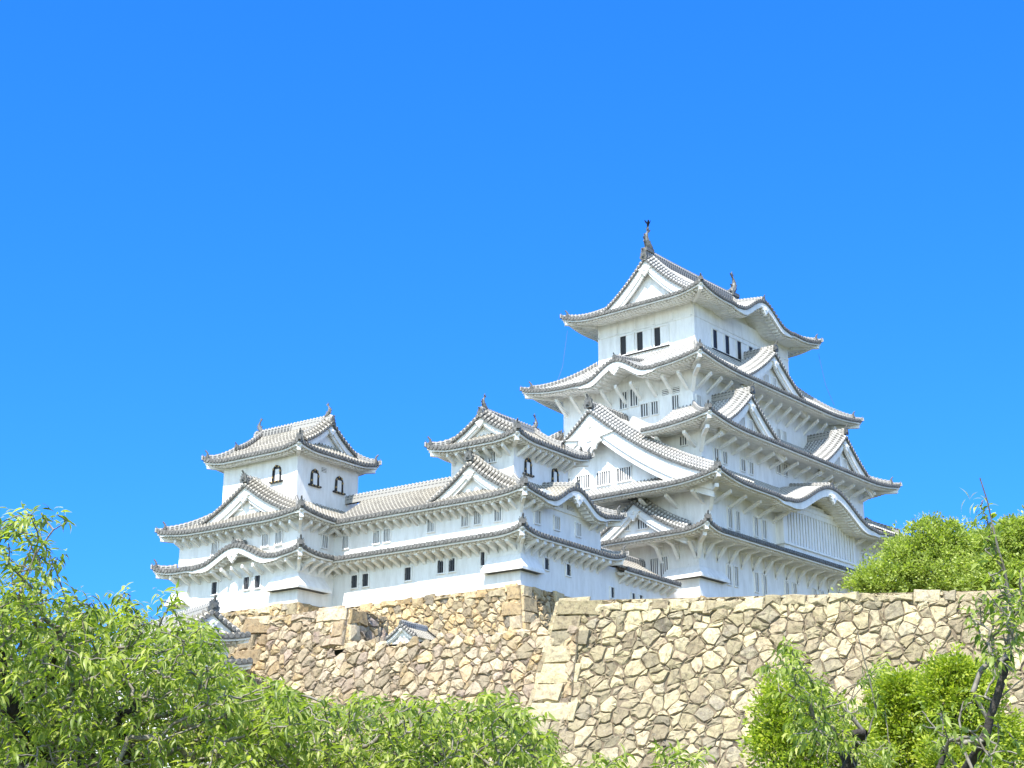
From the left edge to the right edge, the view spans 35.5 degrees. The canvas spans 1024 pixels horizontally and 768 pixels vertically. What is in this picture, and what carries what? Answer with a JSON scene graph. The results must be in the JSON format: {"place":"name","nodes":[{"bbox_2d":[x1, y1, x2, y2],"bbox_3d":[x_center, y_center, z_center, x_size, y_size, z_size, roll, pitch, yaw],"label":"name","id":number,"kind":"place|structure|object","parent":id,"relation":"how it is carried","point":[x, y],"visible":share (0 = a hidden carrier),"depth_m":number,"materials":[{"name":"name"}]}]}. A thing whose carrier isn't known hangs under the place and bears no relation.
{"place":"outdoors","nodes":[
{"label":"outdoors","id":0,"kind":"place"},
{"bbox_2d":[334,629,547,655],"bbox_3d":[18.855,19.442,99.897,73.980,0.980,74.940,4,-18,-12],"label":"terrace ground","id":1,"kind":"structure","parent":0,"point":[337,652],"depth_m":78.05,"materials":[{"name":"grey stone"}]},
{"bbox_2d":[221,583,570,657],"bbox_3d":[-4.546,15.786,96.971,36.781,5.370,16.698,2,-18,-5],"label":"stone base","id":2,"kind":"object","parent":1,"relation":"on","point":[493,611],"visible":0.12,"depth_m":93.54,"materials":[{"name":"beige stone"}]},
{"bbox_2d":[150,403,381,612],"bbox_3d":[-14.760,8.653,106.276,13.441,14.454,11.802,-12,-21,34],"label":"keep","id":3,"kind":"structure","parent":2,"relation":"on","point":[261,535],"depth_m":102.68,"materials":[{"name":"paint"}]},
{"bbox_2d":[210,541,218,556],"bbox_3d":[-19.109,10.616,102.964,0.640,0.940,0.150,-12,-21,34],"label":"window","id":4,"kind":"structure","parent":3,"relation":"in","point":[214,547],"depth_m":102.95,"materials":[{"name":"paint"}]},
{"bbox_2d":[210,581,218,595],"bbox_3d":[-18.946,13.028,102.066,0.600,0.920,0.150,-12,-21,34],"label":"window","id":5,"kind":"structure","parent":3,"relation":"in","point":[214,584],"depth_m":102.05,"materials":[{"name":"paint"}]},
{"bbox_2d":[242,576,250,590],"bbox_3d":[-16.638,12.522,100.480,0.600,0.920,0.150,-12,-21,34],"label":"window","id":6,"kind":"structure","parent":3,"relation":"in","point":[246,579],"depth_m":100.44,"materials":[{"name":"paint"}]},
{"bbox_2d":[253,574,261,589],"bbox_3d":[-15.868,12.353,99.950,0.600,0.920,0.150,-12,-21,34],"label":"window","id":7,"kind":"structure","parent":3,"relation":"in","point":[257,583],"depth_m":99.93,"materials":[{"name":"paint"}]},
{"bbox_2d":[261,533,269,547],"bbox_3d":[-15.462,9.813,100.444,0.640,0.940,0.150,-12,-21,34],"label":"window","id":8,"kind":"structure","parent":3,"relation":"in","point":[265,538],"depth_m":100.42,"materials":[{"name":"paint"}]},
{"bbox_2d":[269,465,282,483],"bbox_3d":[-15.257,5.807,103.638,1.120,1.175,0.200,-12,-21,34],"label":"arched window","id":9,"kind":"structure","parent":3,"relation":"in","point":[276,471],"depth_m":103.63,"materials":[{"name":"black"}]},
{"bbox_2d":[274,530,282,545],"bbox_3d":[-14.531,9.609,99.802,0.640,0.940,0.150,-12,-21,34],"label":"window","id":10,"kind":"structure","parent":3,"relation":"in","point":[278,537],"depth_m":99.76,"materials":[{"name":"paint"}]},
{"bbox_2d":[308,469,321,487],"bbox_3d":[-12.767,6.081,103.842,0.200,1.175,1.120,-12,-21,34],"label":"arched window","id":11,"kind":"structure","parent":3,"relation":"in","point":[314,479],"depth_m":103.83,"materials":[{"name":"black"}]},
{"bbox_2d":[321,533,328,549],"bbox_3d":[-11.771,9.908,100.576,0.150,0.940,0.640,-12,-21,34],"label":"window","id":12,"kind":"structure","parent":3,"relation":"in","point":[324,539],"depth_m":100.55,"materials":[{"name":"paint"}]},
{"bbox_2d":[333,476,345,494],"bbox_3d":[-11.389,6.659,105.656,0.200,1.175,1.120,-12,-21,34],"label":"arched window","id":13,"kind":"structure","parent":3,"relation":"in","point":[339,483],"depth_m":105.67,"materials":[{"name":"black"}]},
{"bbox_2d":[390,394,628,599],"bbox_3d":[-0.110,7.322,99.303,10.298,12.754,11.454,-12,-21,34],"label":"keep","id":14,"kind":"structure","parent":2,"relation":"on","point":[510,504],"depth_m":95.99,"materials":[{"name":"paint"}]},
{"bbox_2d":[426,517,434,533],"bbox_3d":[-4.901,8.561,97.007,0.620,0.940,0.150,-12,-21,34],"label":"window","id":15,"kind":"structure","parent":14,"relation":"in","point":[430,527],"depth_m":96.97,"materials":[{"name":"paint"}]},
{"bbox_2d":[436,558,444,574],"bbox_3d":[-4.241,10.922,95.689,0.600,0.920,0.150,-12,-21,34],"label":"window","id":16,"kind":"structure","parent":14,"relation":"in","point":[440,565],"depth_m":95.66,"materials":[{"name":"paint"}]},
{"bbox_2d":[447,557,456,572],"bbox_3d":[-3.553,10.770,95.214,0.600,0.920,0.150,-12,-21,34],"label":"window","id":17,"kind":"structure","parent":14,"relation":"in","point":[451,568],"depth_m":95.19,"materials":[{"name":"paint"}]},
{"bbox_2d":[460,511,469,527],"bbox_3d":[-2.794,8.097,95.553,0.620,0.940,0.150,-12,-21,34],"label":"window","id":18,"kind":"structure","parent":14,"relation":"in","point":[464,522],"depth_m":95.49,"materials":[{"name":"paint"}]},
{"bbox_2d":[473,510,481,525],"bbox_3d":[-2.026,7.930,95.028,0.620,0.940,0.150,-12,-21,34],"label":"window","id":19,"kind":"structure","parent":14,"relation":"in","point":[477,519],"depth_m":94.98,"materials":[{"name":"paint"}]},
{"bbox_2d":[479,551,485,566],"bbox_3d":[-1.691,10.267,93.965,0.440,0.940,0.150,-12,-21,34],"label":"window","id":20,"kind":"structure","parent":14,"relation":"in","point":[482,556],"depth_m":93.97,"materials":[{"name":"paint"}]},
{"bbox_2d":[487,450,496,463],"bbox_3d":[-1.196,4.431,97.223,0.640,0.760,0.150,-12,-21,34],"label":"window","id":21,"kind":"structure","parent":14,"relation":"in","point":[494,456],"depth_m":97.16,"materials":[{"name":"paint"}]},
{"bbox_2d":[493,506,502,522],"bbox_3d":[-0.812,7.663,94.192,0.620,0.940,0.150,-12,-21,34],"label":"window","id":22,"kind":"structure","parent":14,"relation":"in","point":[497,516],"depth_m":94.13,"materials":[{"name":"paint"}]},
{"bbox_2d":[522,457,534,477],"bbox_3d":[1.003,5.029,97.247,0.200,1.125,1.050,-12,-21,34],"label":"arched window","id":23,"kind":"structure","parent":14,"relation":"in","point":[527,463],"depth_m":97.26,"materials":[{"name":"black"}]},
{"bbox_2d":[534,510,540,525],"bbox_3d":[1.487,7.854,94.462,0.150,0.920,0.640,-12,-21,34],"label":"window","id":24,"kind":"structure","parent":14,"relation":"in","point":[537,515],"depth_m":94.45,"materials":[{"name":"paint"}]},
{"bbox_2d":[543,556,549,571],"bbox_3d":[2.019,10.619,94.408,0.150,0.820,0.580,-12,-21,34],"label":"window","id":25,"kind":"structure","parent":14,"relation":"in","point":[546,563],"depth_m":94.33,"materials":[{"name":"paint"}]},
{"bbox_2d":[551,468,558,481],"bbox_3d":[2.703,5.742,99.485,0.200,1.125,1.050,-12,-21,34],"label":"arched window","id":26,"kind":"structure","parent":14,"relation":"in","point":[555,475],"depth_m":99.51,"materials":[{"name":"black"}]},
{"bbox_2d":[553,515,560,531],"bbox_3d":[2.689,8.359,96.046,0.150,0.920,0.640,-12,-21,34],"label":"window","id":27,"kind":"structure","parent":14,"relation":"in","point":[556,519],"depth_m":96.02,"materials":[{"name":"paint"}]},
{"bbox_2d":[565,563,571,577],"bbox_3d":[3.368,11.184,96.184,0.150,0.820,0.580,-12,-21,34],"label":"window","id":28,"kind":"structure","parent":14,"relation":"in","point":[568,567],"depth_m":96.16,"materials":[{"name":"paint"}]},
{"bbox_2d":[575,522,581,537],"bbox_3d":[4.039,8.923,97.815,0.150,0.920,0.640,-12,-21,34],"label":"window","id":29,"kind":"structure","parent":14,"relation":"in","point":[578,526],"depth_m":97.79,"materials":[{"name":"paint"}]},
{"bbox_2d":[386,619,435,644],"bbox_3d":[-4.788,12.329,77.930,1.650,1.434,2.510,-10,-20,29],"label":"gatehouse","id":30,"kind":"object","parent":1,"relation":"on","point":[405,631],"visible":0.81,"depth_m":77.24,"materials":[{"name":"paint"}]},
{"bbox_2d":[830,510,989,592],"bbox_3d":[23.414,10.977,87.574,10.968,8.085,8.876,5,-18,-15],"label":"broadleaf tree","id":31,"kind":"object","parent":1,"relation":"on","point":[912,561],"visible":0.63,"depth_m":87.09,"materials":[{"name":"green plant"}]},
{"bbox_2d":[932,504,1023,590],"bbox_3d":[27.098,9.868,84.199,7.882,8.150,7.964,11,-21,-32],"label":"broadleaf tree","id":32,"kind":"object","parent":1,"relation":"on","point":[1011,543],"visible":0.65,"depth_m":83.34,"materials":[{"name":"green plant"}]},
{"bbox_2d":[0,0,1023,764],"label":"sky","id":33,"kind":"structure","parent":0,"point":[218,218],"materials":[{"name":"blue"}]},
{"bbox_3d":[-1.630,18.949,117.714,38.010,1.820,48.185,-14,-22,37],"label":"courtyard ground","id":34,"kind":"structure","parent":0,"visible":0},
{"bbox_2d":[327,476,450,606],"bbox_3d":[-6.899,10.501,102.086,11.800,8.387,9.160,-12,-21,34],"label":"corridor wing","id":35,"kind":"structure","parent":34,"relation":"on","point":[375,526],"depth_m":99.08,"materials":[{"name":"white paint"}]},
{"bbox_2d":[341,535,349,549],"bbox_3d":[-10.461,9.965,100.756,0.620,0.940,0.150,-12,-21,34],"label":"window","id":36,"kind":"structure","parent":35,"relation":"in","point":[345,539],"depth_m":100.71,"materials":[{"name":"paint"}]},
{"bbox_2d":[350,574,358,589],"bbox_3d":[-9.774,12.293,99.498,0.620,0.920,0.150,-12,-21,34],"label":"window","id":37,"kind":"structure","parent":35,"relation":"in","point":[354,579],"depth_m":99.47,"materials":[{"name":"paint"}]},
{"bbox_2d":[361,572,369,587],"bbox_3d":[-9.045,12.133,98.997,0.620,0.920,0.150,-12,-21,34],"label":"window","id":38,"kind":"structure","parent":35,"relation":"in","point":[365,577],"depth_m":98.97,"materials":[{"name":"paint"}]},
{"bbox_2d":[372,529,380,544],"bbox_3d":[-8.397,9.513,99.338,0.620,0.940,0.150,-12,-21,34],"label":"window","id":39,"kind":"structure","parent":35,"relation":"in","point":[376,537],"depth_m":99.30,"materials":[{"name":"paint"}]},
{"bbox_2d":[382,528,390,543],"bbox_3d":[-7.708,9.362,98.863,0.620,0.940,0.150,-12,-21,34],"label":"window","id":40,"kind":"structure","parent":35,"relation":"in","point":[387,533],"depth_m":98.84,"materials":[{"name":"paint"}]},
{"bbox_2d":[403,566,412,581],"bbox_3d":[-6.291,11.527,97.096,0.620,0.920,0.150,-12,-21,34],"label":"window","id":41,"kind":"structure","parent":35,"relation":"in","point":[408,571],"depth_m":97.07,"materials":[{"name":"paint"}]},
{"bbox_2d":[601,547,681,599],"bbox_3d":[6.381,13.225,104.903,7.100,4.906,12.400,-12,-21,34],"label":"link wing","id":42,"kind":"structure","parent":34,"relation":"on","point":[631,577],"depth_m":102.32,"materials":[{"name":"white paint"}]},
{"bbox_2d":[609,586,614,599],"bbox_3d":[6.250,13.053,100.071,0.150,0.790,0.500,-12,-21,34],"label":"window","id":43,"kind":"structure","parent":42,"relation":"in","point":[611,589],"depth_m":100.05,"materials":[{"name":"paint"}]},
{"bbox_2d":[631,592,635,598],"bbox_3d":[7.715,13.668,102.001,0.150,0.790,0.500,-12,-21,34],"label":"window","id":44,"kind":"structure","parent":42,"relation":"in","point":[633,595],"depth_m":102.05,"materials":[{"name":"paint"}]},
{"bbox_2d":[520,227,925,597],"bbox_3d":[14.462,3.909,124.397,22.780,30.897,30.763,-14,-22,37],"label":"keep","id":45,"kind":"structure","parent":34,"relation":"on","point":[725,461],"depth_m":115.35,"materials":[{"name":"paint"}]},
{"bbox_2d":[619,390,627,409],"bbox_3d":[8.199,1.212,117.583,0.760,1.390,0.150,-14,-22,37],"label":"window","id":46,"kind":"structure","parent":45,"relation":"in","point":[622,406],"depth_m":117.54,"materials":[{"name":"paint"}]},
{"bbox_2d":[619,333,634,354],"bbox_3d":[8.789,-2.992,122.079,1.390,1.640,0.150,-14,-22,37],"label":"window","id":47,"kind":"structure","parent":45,"relation":"in","point":[626,342],"depth_m":122.08,"materials":[{"name":"paint"}]},
{"bbox_2d":[629,387,638,407],"bbox_3d":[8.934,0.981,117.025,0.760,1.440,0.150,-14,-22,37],"label":"window","id":48,"kind":"structure","parent":45,"relation":"in","point":[633,400],"depth_m":117.01,"materials":[{"name":"paint"}]},
{"bbox_2d":[636,328,651,351],"bbox_3d":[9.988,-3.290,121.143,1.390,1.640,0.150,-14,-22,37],"label":"window","id":49,"kind":"structure","parent":45,"relation":"in","point":[643,337],"depth_m":121.13,"materials":[{"name":"paint"}]},
{"bbox_2d":[640,402,648,417],"bbox_3d":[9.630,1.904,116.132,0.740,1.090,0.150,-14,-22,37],"label":"window","id":50,"kind":"structure","parent":45,"relation":"in","point":[644,407],"depth_m":116.12,"materials":[{"name":"paint"}]},
{"bbox_2d":[649,557,658,574],"bbox_3d":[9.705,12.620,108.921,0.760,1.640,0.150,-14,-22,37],"label":"window","id":51,"kind":"structure","parent":45,"relation":"in","point":[653,562],"depth_m":109.00,"materials":[{"name":"paint"}]},
{"bbox_2d":[650,400,658,415],"bbox_3d":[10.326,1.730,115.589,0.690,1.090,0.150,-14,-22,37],"label":"window","id":52,"kind":"structure","parent":45,"relation":"in","point":[654,405],"depth_m":115.58,"materials":[{"name":"paint"}]},
{"bbox_2d":[653,324,669,347],"bbox_3d":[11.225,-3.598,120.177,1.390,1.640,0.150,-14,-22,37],"label":"window","id":53,"kind":"structure","parent":45,"relation":"in","point":[661,337],"depth_m":120.18,"materials":[{"name":"paint"}]},
{"bbox_2d":[659,555,668,575],"bbox_3d":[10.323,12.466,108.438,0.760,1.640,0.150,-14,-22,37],"label":"window","id":54,"kind":"structure","parent":45,"relation":"in","point":[664,566],"depth_m":108.47,"materials":[{"name":"paint"}]},
{"bbox_2d":[671,394,679,410],"bbox_3d":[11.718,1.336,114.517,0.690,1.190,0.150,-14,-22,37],"label":"window","id":55,"kind":"structure","parent":45,"relation":"in","point":[675,399],"depth_m":114.54,"materials":[{"name":"paint"}]},
{"bbox_2d":[678,435,687,446],"bbox_3d":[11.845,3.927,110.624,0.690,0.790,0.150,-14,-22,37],"label":"window","id":56,"kind":"structure","parent":45,"relation":"in","point":[683,441],"depth_m":110.64,"materials":[{"name":"paint"}]},
{"bbox_2d":[695,394,701,406],"bbox_3d":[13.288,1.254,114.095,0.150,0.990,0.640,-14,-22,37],"label":"window","id":57,"kind":"structure","parent":45,"relation":"in","point":[698,397],"depth_m":114.12,"materials":[{"name":"paint"}]},
{"bbox_2d":[713,447,719,460],"bbox_3d":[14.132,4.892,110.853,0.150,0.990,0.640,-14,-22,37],"label":"window","id":58,"kind":"structure","parent":45,"relation":"in","point":[715,450],"depth_m":110.83,"materials":[{"name":"paint"}]},
{"bbox_2d":[711,327,724,352],"bbox_3d":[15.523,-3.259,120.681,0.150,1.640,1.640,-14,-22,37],"label":"window","id":59,"kind":"structure","parent":45,"relation":"in","point":[718,342],"depth_m":120.68,"materials":[{"name":"paint"}]},
{"bbox_2d":[722,450,727,465],"bbox_3d":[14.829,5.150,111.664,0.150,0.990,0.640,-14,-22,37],"label":"window","id":60,"kind":"structure","parent":45,"relation":"in","point":[724,453],"depth_m":111.65,"materials":[{"name":"paint"}]},
{"bbox_2d":[726,563,732,585],"bbox_3d":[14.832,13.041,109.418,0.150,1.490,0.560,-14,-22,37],"label":"window","id":61,"kind":"structure","parent":45,"relation":"in","point":[728,568],"depth_m":109.40,"materials":[{"name":"paint"}]},
{"bbox_2d":[727,507,732,529],"bbox_3d":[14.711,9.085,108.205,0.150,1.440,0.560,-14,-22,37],"label":"window","id":62,"kind":"structure","parent":45,"relation":"in","point":[729,512],"depth_m":108.15,"materials":[{"name":"paint"}]},
{"bbox_2d":[724,333,736,357],"bbox_3d":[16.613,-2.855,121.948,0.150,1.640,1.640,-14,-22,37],"label":"window","id":63,"kind":"structure","parent":45,"relation":"in","point":[730,342],"depth_m":121.99,"materials":[{"name":"paint"}]},
{"bbox_2d":[733,565,739,587],"bbox_3d":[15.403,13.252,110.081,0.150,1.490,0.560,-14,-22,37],"label":"window","id":64,"kind":"structure","parent":45,"relation":"in","point":[735,568],"depth_m":110.07,"materials":[{"name":"paint"}]},
{"bbox_2d":[735,510,740,531],"bbox_3d":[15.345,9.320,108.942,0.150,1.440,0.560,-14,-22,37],"label":"window","id":65,"kind":"structure","parent":45,"relation":"in","point":[737,513],"depth_m":108.90,"materials":[{"name":"paint"}]},
{"bbox_2d":[736,339,747,359],"bbox_3d":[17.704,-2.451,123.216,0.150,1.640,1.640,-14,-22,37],"label":"window","id":66,"kind":"structure","parent":45,"relation":"in","point":[742,347],"depth_m":123.12,"materials":[{"name":"paint"}]},
{"bbox_2d":[740,458,745,472],"bbox_3d":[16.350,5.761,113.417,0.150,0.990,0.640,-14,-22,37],"label":"window","id":67,"kind":"structure","parent":45,"relation":"in","point":[742,461],"depth_m":113.37,"materials":[{"name":"paint"}]},
{"bbox_2d":[748,461,753,475],"bbox_3d":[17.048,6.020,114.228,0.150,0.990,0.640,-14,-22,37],"label":"window","id":68,"kind":"structure","parent":45,"relation":"in","point":[750,464],"depth_m":114.18,"materials":[{"name":"paint"}]},
{"bbox_2d":[753,516,758,537],"bbox_3d":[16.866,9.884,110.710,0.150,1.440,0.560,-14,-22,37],"label":"window","id":69,"kind":"structure","parent":45,"relation":"in","point":[755,519],"depth_m":110.69,"materials":[{"name":"paint"}]},
{"bbox_2d":[754,571,759,592],"bbox_3d":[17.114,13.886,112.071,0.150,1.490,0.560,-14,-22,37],"label":"window","id":70,"kind":"structure","parent":45,"relation":"in","point":[756,574],"depth_m":112.01,"materials":[{"name":"paint"}]},
{"bbox_2d":[761,519,767,539],"bbox_3d":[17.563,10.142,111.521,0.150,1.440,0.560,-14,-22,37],"label":"window","id":71,"kind":"structure","parent":45,"relation":"in","point":[763,522],"depth_m":111.51,"materials":[{"name":"paint"}]},
{"bbox_2d":[762,573,767,594],"bbox_3d":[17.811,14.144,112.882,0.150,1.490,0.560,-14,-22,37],"label":"window","id":72,"kind":"structure","parent":45,"relation":"in","point":[764,579],"depth_m":112.83,"materials":[{"name":"paint"}]},
{"bbox_2d":[775,427,780,438],"bbox_3d":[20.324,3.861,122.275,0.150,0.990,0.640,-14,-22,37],"label":"window","id":73,"kind":"structure","parent":45,"relation":"in","point":[778,431],"depth_m":122.29,"materials":[{"name":"paint"}]},
{"bbox_2d":[775,460,781,474],"bbox_3d":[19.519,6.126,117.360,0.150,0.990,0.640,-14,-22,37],"label":"window","id":74,"kind":"structure","parent":45,"relation":"in","point":[778,469],"depth_m":117.31,"materials":[{"name":"paint"}]},
{"bbox_2d":[781,430,786,441],"bbox_3d":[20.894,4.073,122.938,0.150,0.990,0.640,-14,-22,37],"label":"window","id":75,"kind":"structure","parent":45,"relation":"in","point":[784,433],"depth_m":122.94,"materials":[{"name":"paint"}]},
{"bbox_2d":[782,463,788,477],"bbox_3d":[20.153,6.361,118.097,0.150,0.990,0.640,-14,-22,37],"label":"window","id":76,"kind":"structure","parent":45,"relation":"in","point":[784,465],"depth_m":118.12,"materials":[{"name":"paint"}]},
{"bbox_2d":[784,580,789,594],"bbox_3d":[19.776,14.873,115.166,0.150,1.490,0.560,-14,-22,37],"label":"window","id":77,"kind":"structure","parent":45,"relation":"in","point":[786,585],"depth_m":115.19,"materials":[{"name":"paint"}]},
{"bbox_2d":[792,582,796,593],"bbox_3d":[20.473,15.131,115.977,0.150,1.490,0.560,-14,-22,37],"label":"window","id":78,"kind":"structure","parent":45,"relation":"in","point":[794,585],"depth_m":116.00,"materials":[{"name":"paint"}]},
{"bbox_2d":[812,588,817,594],"bbox_3d":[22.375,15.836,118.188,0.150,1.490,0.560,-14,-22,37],"label":"window","id":79,"kind":"structure","parent":45,"relation":"in","point":[814,590],"depth_m":118.29,"materials":[{"name":"paint"}]},
{"bbox_2d":[860,552,864,565],"bbox_3d":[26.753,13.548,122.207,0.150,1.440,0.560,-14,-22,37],"label":"window","id":80,"kind":"structure","parent":45,"relation":"in","point":[861,553],"depth_m":122.17,"materials":[{"name":"paint"}]},
{"bbox_3d":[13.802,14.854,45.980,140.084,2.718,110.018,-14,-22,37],"label":"slope","id":81,"kind":"structure","parent":0,"visible":0},
{"bbox_2d":[232,605,578,767],"bbox_3d":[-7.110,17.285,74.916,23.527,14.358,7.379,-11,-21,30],"label":"retaining wall","id":82,"kind":"structure","parent":81,"relation":"on","point":[297,649],"depth_m":75.11,"materials":[{"name":"stone"}]},
{"bbox_2d":[516,589,1023,767],"bbox_3d":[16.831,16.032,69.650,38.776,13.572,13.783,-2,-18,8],"label":"retaining wall","id":83,"kind":"structure","parent":81,"relation":"on","point":[663,672],"depth_m":69.02,"materials":[{"name":"stone"}]},
{"label":"ground","id":84,"kind":"structure","parent":0,"visible":0},
{"bbox_2d":[0,501,314,767],"bbox_3d":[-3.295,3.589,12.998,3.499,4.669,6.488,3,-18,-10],"label":"cherry tree","id":85,"kind":"object","parent":84,"relation":"on","point":[45,709],"visible":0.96,"depth_m":11.20,"materials":[{"name":"green plant"}]},
{"bbox_2d":[87,594,252,767],"bbox_3d":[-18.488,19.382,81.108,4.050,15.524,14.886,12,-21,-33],"label":"corner turret","id":86,"kind":"object","parent":84,"relation":"on","point":[233,636],"visible":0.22,"depth_m":77.92,"materials":[{"name":"paint"}]},
{"bbox_2d":[221,673,586,767],"bbox_3d":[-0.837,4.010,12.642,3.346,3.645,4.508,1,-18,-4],"label":"cherry tree","id":87,"kind":"object","parent":84,"relation":"on","point":[488,714],"visible":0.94,"depth_m":11.66,"materials":[{"name":"green plant"}]},
{"bbox_2d":[544,738,716,767],"bbox_3d":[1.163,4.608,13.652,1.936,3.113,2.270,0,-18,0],"label":"cherry tree","id":88,"kind":"object","parent":84,"relation":"on","point":[672,758],"visible":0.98,"depth_m":13.55,"materials":[{"name":"green plant"}]},
{"bbox_2d":[735,661,904,767],"bbox_3d":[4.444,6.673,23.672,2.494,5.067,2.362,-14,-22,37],"label":"shrub","id":89,"kind":"object","parent":84,"relation":"on","point":[766,733],"visible":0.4,"depth_m":23.86,"materials":[{"name":"green plant"}]},
{"bbox_2d":[752,633,897,767],"bbox_3d":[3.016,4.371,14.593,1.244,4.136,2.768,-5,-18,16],"label":"cherry tree","id":90,"kind":"object","parent":84,"relation":"on","point":[844,736],"visible":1,"depth_m":14.61,"materials":[{"name":"green plant"}]},
{"bbox_2d":[845,661,960,767],"bbox_3d":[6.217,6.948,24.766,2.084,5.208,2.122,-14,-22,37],"label":"shrub","id":91,"kind":"object","parent":84,"relation":"on","point":[897,685],"visible":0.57,"depth_m":24.80,"materials":[{"name":"green plant"}]},
{"bbox_2d":[896,640,1023,767],"bbox_3d":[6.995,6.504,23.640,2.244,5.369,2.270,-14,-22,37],"label":"shrub","id":92,"kind":"object","parent":84,"relation":"on","point":[942,685],"visible":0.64,"depth_m":23.83,"materials":[{"name":"green plant"}]},
{"bbox_2d":[913,478,1023,767],"bbox_3d":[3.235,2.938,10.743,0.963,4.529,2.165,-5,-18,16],"label":"cherry tree","id":93,"kind":"object","parent":84,"relation":"on","point":[1003,664],"visible":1,"depth_m":10.97,"materials":[{"name":"green plant"}]}
]}

